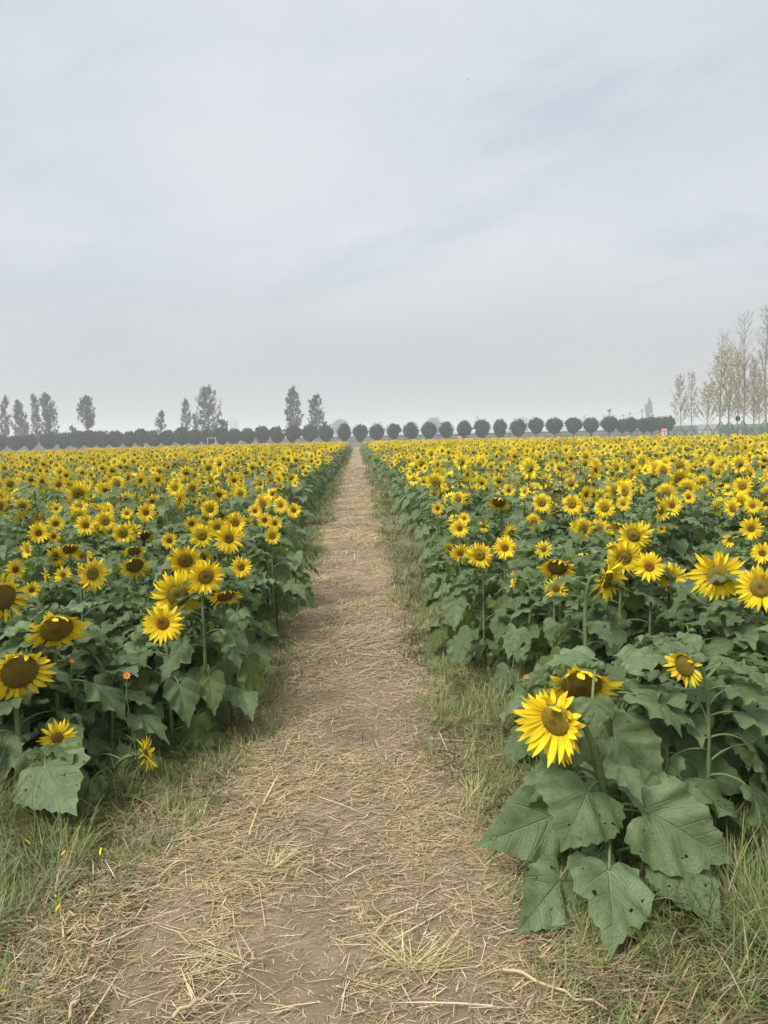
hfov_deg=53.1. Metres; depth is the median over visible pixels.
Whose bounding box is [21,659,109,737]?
sunflower
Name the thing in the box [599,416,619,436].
round tree
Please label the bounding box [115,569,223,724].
sunflower
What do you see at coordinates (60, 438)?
round tree
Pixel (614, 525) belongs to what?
sunflower
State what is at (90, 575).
sunflower
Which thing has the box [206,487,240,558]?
sunflower
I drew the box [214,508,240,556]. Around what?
sunflower
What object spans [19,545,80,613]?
sunflower
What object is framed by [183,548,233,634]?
sunflower
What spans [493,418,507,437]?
round tree
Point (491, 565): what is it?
sunflower
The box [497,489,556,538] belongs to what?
sunflower
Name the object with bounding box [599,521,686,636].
sunflower
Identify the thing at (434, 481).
sunflower
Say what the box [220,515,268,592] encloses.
sunflower
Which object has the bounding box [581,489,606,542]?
sunflower
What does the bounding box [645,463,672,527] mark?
sunflower
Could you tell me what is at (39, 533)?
sunflower
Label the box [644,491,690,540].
sunflower
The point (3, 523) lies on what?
sunflower
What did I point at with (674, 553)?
sunflower
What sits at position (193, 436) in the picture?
round tree
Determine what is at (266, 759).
straw
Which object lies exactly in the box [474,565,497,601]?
sunflower
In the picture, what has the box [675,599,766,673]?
sunflower
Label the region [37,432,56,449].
round tree
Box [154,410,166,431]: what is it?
poplar
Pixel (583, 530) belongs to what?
sunflower
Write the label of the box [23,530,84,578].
sunflower
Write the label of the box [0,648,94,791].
sunflower
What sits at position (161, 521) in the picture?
sunflower
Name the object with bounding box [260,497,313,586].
sunflower
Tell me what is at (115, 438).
round tree
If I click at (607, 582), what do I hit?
sunflower
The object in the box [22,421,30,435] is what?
poplar
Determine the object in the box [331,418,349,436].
tree
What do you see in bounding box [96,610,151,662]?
sunflower
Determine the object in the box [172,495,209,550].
sunflower
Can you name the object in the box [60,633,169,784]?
sunflower
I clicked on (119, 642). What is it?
sunflower
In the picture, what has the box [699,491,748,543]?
sunflower
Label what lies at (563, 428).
woods
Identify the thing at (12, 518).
sunflower
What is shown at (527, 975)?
dry stalk
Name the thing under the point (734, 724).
sunflower
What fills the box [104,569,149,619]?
sunflower
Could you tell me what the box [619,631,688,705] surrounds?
sunflower
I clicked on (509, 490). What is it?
sunflower
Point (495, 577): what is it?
sunflower
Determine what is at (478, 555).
sunflower
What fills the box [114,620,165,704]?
sunflower
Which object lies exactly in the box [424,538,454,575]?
sunflower
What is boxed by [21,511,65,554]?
sunflower
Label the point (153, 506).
sunflower
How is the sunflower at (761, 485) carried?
on the ground at (126, 939)
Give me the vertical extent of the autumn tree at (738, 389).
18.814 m
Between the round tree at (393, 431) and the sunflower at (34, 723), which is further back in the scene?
the round tree at (393, 431)
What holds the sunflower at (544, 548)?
on the ground at (126, 939)
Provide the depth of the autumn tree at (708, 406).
169.06 m
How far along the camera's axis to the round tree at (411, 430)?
218.14 m
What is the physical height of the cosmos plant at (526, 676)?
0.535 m
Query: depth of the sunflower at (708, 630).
4.93 m
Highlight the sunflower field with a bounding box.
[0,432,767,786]
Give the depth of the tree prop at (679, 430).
173.00 m
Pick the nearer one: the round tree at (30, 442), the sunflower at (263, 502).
the sunflower at (263, 502)
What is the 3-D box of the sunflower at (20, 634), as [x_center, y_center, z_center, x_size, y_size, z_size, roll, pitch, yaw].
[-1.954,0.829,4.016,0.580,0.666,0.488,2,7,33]
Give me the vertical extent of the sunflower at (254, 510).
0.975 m
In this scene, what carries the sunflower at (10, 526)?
on the ground at (126, 939)
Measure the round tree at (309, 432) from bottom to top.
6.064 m
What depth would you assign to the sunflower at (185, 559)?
4.08 m
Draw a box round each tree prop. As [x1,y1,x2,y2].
[672,426,686,436]
[711,422,725,435]
[734,421,747,433]
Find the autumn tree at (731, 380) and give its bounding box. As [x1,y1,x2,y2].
[713,336,745,427]
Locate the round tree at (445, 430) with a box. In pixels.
[438,421,454,438]
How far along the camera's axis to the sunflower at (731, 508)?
6.03 m
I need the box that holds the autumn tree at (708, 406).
[694,378,718,433]
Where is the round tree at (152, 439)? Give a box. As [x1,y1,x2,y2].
[144,429,160,446]
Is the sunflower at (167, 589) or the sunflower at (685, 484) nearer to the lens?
the sunflower at (167, 589)
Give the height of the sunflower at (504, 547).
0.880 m
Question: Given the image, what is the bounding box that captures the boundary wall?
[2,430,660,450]
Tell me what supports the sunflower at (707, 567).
on the ground at (126, 939)
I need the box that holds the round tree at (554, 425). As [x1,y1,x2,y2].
[545,417,563,437]
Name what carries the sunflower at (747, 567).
on the ground at (126, 939)
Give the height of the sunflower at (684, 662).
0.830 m
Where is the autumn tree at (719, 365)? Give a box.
[703,328,734,430]
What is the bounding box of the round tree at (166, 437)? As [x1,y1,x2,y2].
[158,429,175,445]
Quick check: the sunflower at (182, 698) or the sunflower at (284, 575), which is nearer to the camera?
the sunflower at (182, 698)
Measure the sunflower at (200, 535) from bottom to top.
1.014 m
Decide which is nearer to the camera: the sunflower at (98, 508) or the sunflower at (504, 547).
the sunflower at (504, 547)
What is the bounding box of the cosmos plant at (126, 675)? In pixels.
[117,672,153,802]
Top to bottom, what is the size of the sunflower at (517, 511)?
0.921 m
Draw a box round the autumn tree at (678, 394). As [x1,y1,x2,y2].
[670,372,690,435]
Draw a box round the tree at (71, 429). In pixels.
[65,425,75,433]
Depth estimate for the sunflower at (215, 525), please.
5.56 m
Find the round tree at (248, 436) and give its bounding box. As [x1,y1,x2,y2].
[239,428,256,443]
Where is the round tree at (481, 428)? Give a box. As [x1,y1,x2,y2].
[472,419,491,437]
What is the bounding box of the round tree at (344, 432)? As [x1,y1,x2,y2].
[337,423,351,441]
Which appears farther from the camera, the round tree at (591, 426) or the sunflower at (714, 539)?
the round tree at (591, 426)
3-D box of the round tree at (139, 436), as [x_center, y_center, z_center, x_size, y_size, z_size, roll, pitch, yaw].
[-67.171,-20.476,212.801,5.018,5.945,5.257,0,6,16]
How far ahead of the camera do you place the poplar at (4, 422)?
260.51 m
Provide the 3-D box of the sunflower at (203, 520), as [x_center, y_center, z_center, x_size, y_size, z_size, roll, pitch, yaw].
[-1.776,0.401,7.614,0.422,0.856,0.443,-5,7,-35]
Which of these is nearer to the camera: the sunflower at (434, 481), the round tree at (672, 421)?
the sunflower at (434, 481)
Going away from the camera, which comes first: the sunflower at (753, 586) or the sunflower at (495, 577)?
the sunflower at (753, 586)
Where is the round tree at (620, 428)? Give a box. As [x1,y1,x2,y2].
[615,418,625,435]
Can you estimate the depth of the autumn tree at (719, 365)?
150.51 m
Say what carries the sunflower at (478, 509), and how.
on the ground at (126, 939)
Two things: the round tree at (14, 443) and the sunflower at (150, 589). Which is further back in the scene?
the round tree at (14, 443)
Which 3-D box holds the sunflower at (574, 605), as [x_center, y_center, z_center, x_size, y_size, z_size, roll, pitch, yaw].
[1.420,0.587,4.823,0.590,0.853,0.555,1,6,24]
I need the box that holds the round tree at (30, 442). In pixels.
[20,433,38,450]
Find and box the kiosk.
[661,429,666,435]
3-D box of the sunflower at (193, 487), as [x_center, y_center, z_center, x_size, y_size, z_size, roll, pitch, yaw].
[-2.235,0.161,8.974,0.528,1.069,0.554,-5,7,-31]
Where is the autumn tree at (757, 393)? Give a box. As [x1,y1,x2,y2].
[748,373,767,433]
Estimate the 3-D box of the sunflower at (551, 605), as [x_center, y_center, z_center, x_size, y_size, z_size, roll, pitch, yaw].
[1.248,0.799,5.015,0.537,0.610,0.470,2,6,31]
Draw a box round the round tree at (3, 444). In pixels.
[0,434,7,450]
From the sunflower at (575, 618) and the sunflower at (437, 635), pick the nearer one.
the sunflower at (575, 618)
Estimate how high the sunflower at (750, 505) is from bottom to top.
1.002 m
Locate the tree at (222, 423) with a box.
[211,418,227,430]
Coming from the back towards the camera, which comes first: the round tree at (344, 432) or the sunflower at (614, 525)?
the round tree at (344, 432)
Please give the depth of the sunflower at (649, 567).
3.94 m
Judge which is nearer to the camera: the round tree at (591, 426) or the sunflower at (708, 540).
the sunflower at (708, 540)
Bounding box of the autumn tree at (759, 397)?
[745,354,766,430]
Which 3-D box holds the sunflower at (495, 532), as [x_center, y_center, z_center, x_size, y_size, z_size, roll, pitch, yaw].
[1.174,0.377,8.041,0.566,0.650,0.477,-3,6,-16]
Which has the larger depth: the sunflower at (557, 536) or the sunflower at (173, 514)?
the sunflower at (557, 536)
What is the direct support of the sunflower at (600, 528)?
on the ground at (126, 939)
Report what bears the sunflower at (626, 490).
on the ground at (126, 939)
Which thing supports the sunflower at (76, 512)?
on the ground at (126, 939)
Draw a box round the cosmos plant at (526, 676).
[512,674,539,771]
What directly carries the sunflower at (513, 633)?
on the ground at (126, 939)
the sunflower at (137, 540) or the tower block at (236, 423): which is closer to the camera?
the sunflower at (137, 540)
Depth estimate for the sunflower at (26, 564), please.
6.58 m
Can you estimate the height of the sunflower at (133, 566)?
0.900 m
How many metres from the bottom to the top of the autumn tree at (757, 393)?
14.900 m
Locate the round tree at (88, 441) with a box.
[80,429,95,447]
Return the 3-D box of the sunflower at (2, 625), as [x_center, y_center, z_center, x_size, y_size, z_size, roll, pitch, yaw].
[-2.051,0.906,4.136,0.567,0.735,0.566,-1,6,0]
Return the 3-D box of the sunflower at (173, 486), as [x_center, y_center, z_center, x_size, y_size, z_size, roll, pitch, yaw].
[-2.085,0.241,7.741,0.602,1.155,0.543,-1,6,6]
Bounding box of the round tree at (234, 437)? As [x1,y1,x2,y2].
[226,428,240,444]
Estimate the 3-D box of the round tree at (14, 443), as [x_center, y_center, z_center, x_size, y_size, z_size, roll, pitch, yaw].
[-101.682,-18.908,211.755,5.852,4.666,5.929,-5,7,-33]
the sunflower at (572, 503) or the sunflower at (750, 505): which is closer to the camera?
the sunflower at (750, 505)
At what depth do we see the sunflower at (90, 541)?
6.14 m
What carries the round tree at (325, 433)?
on the ground at (126, 939)
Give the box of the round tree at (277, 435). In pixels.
[268,426,284,443]
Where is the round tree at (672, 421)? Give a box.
[666,415,675,434]
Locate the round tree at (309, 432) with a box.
[301,424,317,441]
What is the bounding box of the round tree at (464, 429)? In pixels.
[456,420,472,438]
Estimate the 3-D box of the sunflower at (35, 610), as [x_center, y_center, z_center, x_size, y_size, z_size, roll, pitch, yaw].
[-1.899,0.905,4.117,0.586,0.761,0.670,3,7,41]
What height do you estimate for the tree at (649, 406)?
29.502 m
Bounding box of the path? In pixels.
[103,447,578,1023]
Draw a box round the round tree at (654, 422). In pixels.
[645,416,661,435]
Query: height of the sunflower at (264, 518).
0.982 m
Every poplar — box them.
[0,395,12,437]
[10,399,27,437]
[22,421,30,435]
[30,393,43,443]
[39,391,60,434]
[76,395,95,429]
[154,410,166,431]
[180,399,191,431]
[191,413,198,430]
[194,384,221,431]
[283,385,303,430]
[308,393,324,436]
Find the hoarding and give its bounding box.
[667,424,767,434]
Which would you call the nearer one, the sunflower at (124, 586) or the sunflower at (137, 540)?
the sunflower at (124, 586)
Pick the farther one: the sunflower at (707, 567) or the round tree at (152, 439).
the round tree at (152, 439)
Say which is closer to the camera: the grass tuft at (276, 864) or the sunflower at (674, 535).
the grass tuft at (276, 864)
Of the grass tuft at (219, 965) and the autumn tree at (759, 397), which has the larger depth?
the autumn tree at (759, 397)
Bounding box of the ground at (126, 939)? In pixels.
[0,433,764,1023]
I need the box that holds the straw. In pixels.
[0,465,765,1023]
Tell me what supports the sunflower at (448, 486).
on the ground at (126, 939)
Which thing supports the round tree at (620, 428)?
on the ground at (126, 939)
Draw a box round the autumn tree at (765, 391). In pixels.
[746,305,767,426]
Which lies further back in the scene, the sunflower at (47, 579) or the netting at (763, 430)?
the netting at (763, 430)
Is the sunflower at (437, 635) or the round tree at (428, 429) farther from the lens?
the round tree at (428, 429)
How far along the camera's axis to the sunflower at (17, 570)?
4.98 m
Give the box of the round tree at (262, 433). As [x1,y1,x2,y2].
[255,425,269,442]
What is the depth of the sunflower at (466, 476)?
9.51 m
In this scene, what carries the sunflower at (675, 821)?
on the ground at (126, 939)
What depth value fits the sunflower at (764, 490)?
7.38 m
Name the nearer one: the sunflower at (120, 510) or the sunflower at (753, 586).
the sunflower at (753, 586)
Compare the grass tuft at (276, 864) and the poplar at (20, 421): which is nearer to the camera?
the grass tuft at (276, 864)
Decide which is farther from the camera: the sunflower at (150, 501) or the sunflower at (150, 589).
the sunflower at (150, 501)
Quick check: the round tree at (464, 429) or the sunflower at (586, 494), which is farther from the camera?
the round tree at (464, 429)
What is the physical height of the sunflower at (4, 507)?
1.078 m
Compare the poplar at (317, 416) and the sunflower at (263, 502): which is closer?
the sunflower at (263, 502)
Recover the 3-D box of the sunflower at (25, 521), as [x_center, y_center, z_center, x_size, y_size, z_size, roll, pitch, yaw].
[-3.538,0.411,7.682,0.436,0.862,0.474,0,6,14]
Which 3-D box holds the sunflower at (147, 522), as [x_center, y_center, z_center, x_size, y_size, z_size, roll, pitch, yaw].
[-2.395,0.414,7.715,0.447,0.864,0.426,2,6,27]
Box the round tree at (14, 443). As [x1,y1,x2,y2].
[5,435,22,451]
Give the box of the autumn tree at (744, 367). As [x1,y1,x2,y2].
[728,309,767,426]
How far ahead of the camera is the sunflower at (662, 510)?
5.99 m
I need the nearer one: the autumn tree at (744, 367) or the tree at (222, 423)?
the autumn tree at (744, 367)
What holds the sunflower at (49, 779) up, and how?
on the ground at (126, 939)
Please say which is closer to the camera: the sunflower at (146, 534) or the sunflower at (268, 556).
the sunflower at (146, 534)
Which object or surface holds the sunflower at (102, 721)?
on the ground at (126, 939)
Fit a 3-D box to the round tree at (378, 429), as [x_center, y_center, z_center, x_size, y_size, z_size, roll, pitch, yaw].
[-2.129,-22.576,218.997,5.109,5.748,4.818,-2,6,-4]
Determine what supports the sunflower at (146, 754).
on the ground at (126, 939)
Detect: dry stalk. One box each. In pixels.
[68,986,86,1018]
[171,987,217,1019]
[499,968,607,1009]
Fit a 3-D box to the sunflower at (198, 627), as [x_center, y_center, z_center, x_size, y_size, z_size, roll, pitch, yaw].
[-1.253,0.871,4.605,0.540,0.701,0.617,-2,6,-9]
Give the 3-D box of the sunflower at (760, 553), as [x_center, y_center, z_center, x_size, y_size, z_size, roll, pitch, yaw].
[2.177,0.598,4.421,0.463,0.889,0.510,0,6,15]
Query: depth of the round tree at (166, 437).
211.90 m
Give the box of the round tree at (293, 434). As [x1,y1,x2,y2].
[284,424,301,442]
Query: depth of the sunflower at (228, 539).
5.08 m
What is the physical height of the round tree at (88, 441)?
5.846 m
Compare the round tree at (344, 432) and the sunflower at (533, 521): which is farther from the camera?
the round tree at (344, 432)
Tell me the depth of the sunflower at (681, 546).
6.14 m
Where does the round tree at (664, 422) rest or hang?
on the ground at (126, 939)
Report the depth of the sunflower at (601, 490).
8.18 m
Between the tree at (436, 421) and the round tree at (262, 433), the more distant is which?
the tree at (436, 421)
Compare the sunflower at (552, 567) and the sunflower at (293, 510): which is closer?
the sunflower at (552, 567)
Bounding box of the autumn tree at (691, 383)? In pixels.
[683,369,699,435]
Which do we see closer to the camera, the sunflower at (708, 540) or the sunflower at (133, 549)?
the sunflower at (133, 549)
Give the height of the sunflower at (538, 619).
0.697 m
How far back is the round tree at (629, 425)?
224.32 m
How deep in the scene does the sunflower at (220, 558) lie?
5.82 m
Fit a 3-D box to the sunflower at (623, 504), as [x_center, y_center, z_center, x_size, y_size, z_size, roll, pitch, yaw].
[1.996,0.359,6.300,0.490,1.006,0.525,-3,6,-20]
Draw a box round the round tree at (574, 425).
[564,417,583,437]
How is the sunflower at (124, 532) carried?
on the ground at (126, 939)
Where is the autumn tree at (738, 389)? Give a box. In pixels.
[721,348,751,430]
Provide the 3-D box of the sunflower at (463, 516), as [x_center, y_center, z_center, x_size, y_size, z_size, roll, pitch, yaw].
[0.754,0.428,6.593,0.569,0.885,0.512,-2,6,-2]
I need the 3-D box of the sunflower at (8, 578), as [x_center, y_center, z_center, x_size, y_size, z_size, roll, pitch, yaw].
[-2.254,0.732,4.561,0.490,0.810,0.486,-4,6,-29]
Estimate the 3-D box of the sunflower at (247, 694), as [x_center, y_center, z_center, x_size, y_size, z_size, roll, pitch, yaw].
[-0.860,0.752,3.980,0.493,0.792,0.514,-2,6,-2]
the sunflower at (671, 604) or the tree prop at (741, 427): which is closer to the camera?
the sunflower at (671, 604)
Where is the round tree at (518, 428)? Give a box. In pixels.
[509,418,526,436]
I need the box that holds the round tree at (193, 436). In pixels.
[187,429,200,444]
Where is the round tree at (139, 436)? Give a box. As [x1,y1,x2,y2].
[133,428,147,447]
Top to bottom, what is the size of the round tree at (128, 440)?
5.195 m
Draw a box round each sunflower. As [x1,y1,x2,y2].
[0,496,29,569]
[0,497,46,554]
[0,514,29,556]
[0,517,27,567]
[0,521,19,562]
[0,560,33,621]
[0,572,32,626]
[0,579,52,747]
[0,599,129,789]
[0,604,59,719]
[0,607,69,721]
[0,611,40,655]
[0,641,87,791]
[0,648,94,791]
[0,689,54,777]
[2,540,78,649]
[4,546,52,605]
[5,515,46,557]
[6,522,61,609]
[6,581,79,637]
[13,719,90,815]
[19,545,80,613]
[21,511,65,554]
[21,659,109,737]
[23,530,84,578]
[30,514,80,609]
[32,541,108,617]
[35,567,98,633]
[35,621,115,705]
[40,556,140,655]
[40,566,97,659]
[42,628,138,748]
[44,503,69,541]
[58,483,108,538]
[60,500,100,547]
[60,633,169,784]
[61,507,91,569]
[63,550,130,633]
[66,515,114,620]
[71,611,164,713]
[72,505,124,589]
[73,511,125,606]
[73,525,113,586]
[74,564,122,648]
[76,734,171,805]
[77,527,128,589]
[85,606,112,627]
[87,607,163,720]
[88,504,108,549]
[94,523,156,615]
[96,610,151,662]
[99,502,127,551]
[101,554,164,631]
[102,541,163,633]
[103,475,138,524]
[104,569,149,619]
[107,520,166,579]
[108,602,230,753]
[111,601,195,714]
[113,504,135,559]
[114,506,153,593]
[114,590,191,669]
[114,606,230,688]
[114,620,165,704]
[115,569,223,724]
[120,527,169,577]
[124,503,172,571]
[127,514,158,555]
[130,570,164,600]
[133,532,199,619]
[136,494,172,522]
[143,487,187,552]
[145,489,188,576]
[145,545,241,684]
[150,503,166,523]
[151,480,206,553]
[151,599,212,665]
[152,535,176,574]
[158,516,213,605]
[159,559,251,753]
[160,528,199,569]
[164,523,227,646]
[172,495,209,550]
[175,579,269,726]
[179,481,210,514]
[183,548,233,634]
[188,500,237,585]
[188,517,257,633]
[194,524,271,648]
[196,514,221,524]
[197,547,243,609]
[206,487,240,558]
[208,556,287,669]
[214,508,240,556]
[214,511,270,638]
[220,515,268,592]
[222,540,259,578]
[230,487,258,559]
[235,512,302,618]
[239,503,279,587]
[242,515,312,629]
[243,528,312,640]
[251,495,277,560]
[258,537,279,569]
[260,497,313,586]
[265,503,321,607]
[266,488,304,546]
[414,496,451,560]
[415,472,469,549]
[415,502,449,576]
[415,541,486,658]
[421,544,493,668]
[423,491,477,562]
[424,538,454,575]
[430,480,467,545]
[430,514,481,591]
[434,518,491,618]
[440,512,497,598]
[441,467,482,527]
[441,491,478,569]
[446,560,500,608]
[451,542,527,669]
[458,536,541,663]
[459,493,484,543]
[465,520,499,567]
[471,495,525,576]
[472,554,551,617]
[473,689,735,969]
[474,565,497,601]
[477,519,505,570]
[481,522,509,546]
[482,509,511,544]
[485,484,531,539]
[487,524,549,626]
[487,570,558,699]
[494,657,574,771]
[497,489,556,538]
[503,555,602,665]
[506,502,544,539]
[508,539,572,597]
[509,575,596,705]
[515,485,552,540]
[515,513,557,559]
[516,493,570,547]
[516,644,753,859]
[517,541,571,652]
[521,501,575,588]
[529,558,632,716]
[533,554,582,630]
[541,544,629,663]
[543,494,599,560]
[545,589,607,660]
[547,518,563,541]
[550,518,609,624]
[555,504,597,564]
[556,485,600,546]
[560,461,601,516]
[562,518,604,603]
[563,541,648,650]
[570,520,660,665]
[573,518,628,617]
[576,594,647,682]
[576,670,679,808]
[578,542,666,708]
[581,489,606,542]
[582,498,630,550]
[584,520,661,631]
[588,488,618,528]
[593,551,706,684]
[598,481,642,543]
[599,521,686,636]
[600,496,646,535]
[607,653,765,835]
[610,621,706,685]
[611,478,658,555]
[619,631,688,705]
[627,501,683,586]
[629,562,716,703]
[630,641,767,862]
[632,580,683,635]
[638,482,701,584]
[641,459,670,515]
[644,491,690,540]
[644,526,689,612]
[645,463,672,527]
[647,501,708,574]
[647,521,694,572]
[647,574,718,680]
[648,494,707,586]
[652,468,701,526]
[654,549,767,681]
[654,579,734,687]
[659,478,710,571]
[659,490,717,568]
[669,664,767,836]
[671,675,735,738]
[675,553,700,580]
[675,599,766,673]
[677,581,715,632]
[684,565,767,703]
[685,518,712,555]
[689,476,717,518]
[690,482,716,539]
[690,496,730,555]
[690,511,739,551]
[692,650,766,769]
[696,491,766,570]
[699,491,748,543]
[699,557,755,614]
[702,533,754,599]
[702,566,743,634]
[706,652,767,789]
[710,602,767,661]
[712,497,767,569]
[712,517,747,541]
[717,516,767,614]
[721,496,767,569]
[723,476,764,546]
[726,542,767,637]
[739,501,767,553]
[742,561,767,569]
[746,476,767,514]
[747,484,767,565]
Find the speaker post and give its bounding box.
[735,416,739,435]
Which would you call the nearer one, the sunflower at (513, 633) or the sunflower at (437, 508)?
the sunflower at (513, 633)
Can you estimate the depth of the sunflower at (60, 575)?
4.50 m
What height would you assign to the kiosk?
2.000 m
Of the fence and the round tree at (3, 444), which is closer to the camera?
the round tree at (3, 444)
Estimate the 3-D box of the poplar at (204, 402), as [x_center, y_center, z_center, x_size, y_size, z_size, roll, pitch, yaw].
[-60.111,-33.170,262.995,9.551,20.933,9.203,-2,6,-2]
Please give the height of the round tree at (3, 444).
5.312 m
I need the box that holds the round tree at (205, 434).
[199,429,215,445]
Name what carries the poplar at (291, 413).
on the ground at (126, 939)
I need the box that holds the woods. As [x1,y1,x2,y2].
[38,422,764,443]
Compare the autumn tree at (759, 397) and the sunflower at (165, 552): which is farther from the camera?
the autumn tree at (759, 397)
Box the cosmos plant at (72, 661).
[67,659,95,772]
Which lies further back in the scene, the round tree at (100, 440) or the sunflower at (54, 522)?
the round tree at (100, 440)
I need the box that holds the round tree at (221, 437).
[213,426,228,444]
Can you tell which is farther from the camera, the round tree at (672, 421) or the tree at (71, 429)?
the tree at (71, 429)
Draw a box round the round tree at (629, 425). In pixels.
[622,416,638,435]
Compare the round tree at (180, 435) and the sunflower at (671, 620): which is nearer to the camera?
the sunflower at (671, 620)
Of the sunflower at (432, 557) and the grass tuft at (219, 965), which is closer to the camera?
the grass tuft at (219, 965)
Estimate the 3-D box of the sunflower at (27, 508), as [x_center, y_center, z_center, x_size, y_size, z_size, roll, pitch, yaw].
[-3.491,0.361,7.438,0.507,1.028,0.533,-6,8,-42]
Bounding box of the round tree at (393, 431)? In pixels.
[386,423,401,439]
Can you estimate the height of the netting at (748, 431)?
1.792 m
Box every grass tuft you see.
[169,929,315,996]
[220,825,304,883]
[345,916,486,1004]
[437,766,510,809]
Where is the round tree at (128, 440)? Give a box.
[120,430,135,447]
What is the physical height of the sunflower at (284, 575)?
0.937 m
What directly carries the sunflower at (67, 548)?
on the ground at (126, 939)
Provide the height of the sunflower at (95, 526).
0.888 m
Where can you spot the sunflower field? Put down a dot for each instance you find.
(300, 474)
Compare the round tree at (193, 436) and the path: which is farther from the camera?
the round tree at (193, 436)
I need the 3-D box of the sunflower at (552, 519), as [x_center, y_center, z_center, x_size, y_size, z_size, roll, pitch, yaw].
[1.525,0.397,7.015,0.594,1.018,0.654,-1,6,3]
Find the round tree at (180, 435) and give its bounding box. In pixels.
[172,426,189,445]
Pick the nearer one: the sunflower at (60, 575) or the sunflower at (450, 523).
the sunflower at (60, 575)
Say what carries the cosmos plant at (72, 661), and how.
on the ground at (126, 939)
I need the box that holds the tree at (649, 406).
[644,398,653,418]
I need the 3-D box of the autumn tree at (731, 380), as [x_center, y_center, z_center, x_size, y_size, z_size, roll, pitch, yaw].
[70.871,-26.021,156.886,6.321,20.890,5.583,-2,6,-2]
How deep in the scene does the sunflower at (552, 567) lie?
4.05 m
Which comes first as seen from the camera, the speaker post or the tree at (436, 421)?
the speaker post
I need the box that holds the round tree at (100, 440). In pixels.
[92,430,110,447]
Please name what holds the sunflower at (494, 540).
on the ground at (126, 939)
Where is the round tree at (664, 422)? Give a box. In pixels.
[657,416,671,431]
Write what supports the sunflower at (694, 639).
on the ground at (126, 939)
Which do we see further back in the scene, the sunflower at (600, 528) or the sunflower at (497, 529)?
the sunflower at (497, 529)
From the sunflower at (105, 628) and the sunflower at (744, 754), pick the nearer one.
the sunflower at (744, 754)
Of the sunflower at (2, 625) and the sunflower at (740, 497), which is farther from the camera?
the sunflower at (740, 497)
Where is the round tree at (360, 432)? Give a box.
[352,424,367,442]
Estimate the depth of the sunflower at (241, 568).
4.70 m
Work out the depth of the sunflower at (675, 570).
4.09 m
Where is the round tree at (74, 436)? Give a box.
[66,430,84,449]
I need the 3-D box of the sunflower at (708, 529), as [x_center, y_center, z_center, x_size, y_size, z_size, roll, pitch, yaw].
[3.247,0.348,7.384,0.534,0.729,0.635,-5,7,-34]
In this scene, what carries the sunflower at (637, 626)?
on the ground at (126, 939)
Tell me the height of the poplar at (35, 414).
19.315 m
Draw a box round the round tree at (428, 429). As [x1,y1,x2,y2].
[420,421,437,439]
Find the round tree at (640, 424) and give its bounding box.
[635,417,651,435]
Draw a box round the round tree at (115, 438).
[106,430,123,447]
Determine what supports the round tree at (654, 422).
on the ground at (126, 939)
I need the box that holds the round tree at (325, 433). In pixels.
[318,425,333,441]
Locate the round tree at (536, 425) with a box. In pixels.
[527,417,544,437]
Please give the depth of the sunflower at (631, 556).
3.92 m
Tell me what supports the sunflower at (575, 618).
on the ground at (126, 939)
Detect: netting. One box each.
[719,427,734,436]
[742,427,755,435]
[760,427,767,433]
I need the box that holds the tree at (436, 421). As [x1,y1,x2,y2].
[427,416,440,433]
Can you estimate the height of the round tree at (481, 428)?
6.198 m
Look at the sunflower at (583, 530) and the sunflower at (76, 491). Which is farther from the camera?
the sunflower at (76, 491)
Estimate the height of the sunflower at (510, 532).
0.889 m
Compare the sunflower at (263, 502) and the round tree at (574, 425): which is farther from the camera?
the round tree at (574, 425)
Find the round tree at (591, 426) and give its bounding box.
[582,417,599,436]
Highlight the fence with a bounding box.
[358,430,660,442]
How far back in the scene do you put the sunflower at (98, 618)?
4.82 m
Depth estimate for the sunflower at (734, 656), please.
3.10 m
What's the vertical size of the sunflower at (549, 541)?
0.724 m
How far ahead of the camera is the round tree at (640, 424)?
218.11 m
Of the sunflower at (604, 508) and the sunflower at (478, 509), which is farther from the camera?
the sunflower at (478, 509)
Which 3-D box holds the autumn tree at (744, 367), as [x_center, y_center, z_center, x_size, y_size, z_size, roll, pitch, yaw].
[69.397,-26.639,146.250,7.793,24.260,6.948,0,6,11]
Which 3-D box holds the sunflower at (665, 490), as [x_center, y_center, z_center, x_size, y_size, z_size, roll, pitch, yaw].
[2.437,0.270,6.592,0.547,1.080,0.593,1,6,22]
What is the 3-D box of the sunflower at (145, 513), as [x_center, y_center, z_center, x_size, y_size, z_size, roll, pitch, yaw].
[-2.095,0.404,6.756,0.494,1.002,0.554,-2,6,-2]
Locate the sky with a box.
[0,0,767,437]
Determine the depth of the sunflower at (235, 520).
5.71 m
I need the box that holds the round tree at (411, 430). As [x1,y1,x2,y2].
[402,421,419,439]
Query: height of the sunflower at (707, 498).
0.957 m
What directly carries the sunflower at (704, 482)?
on the ground at (126, 939)
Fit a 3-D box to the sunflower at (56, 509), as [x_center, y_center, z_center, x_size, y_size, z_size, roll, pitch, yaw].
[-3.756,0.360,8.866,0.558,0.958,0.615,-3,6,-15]
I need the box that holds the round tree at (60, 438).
[54,432,69,449]
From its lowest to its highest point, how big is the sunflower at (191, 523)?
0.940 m
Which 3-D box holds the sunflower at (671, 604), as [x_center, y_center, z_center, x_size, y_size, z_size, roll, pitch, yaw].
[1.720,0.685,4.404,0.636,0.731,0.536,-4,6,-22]
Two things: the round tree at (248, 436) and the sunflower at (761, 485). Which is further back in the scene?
the round tree at (248, 436)
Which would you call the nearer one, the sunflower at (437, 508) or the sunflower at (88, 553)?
the sunflower at (88, 553)
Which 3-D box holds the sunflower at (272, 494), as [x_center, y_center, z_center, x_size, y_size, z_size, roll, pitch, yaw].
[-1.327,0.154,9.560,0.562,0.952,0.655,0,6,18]
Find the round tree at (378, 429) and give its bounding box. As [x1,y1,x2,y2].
[368,423,384,440]
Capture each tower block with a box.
[229,417,234,430]
[234,419,238,429]

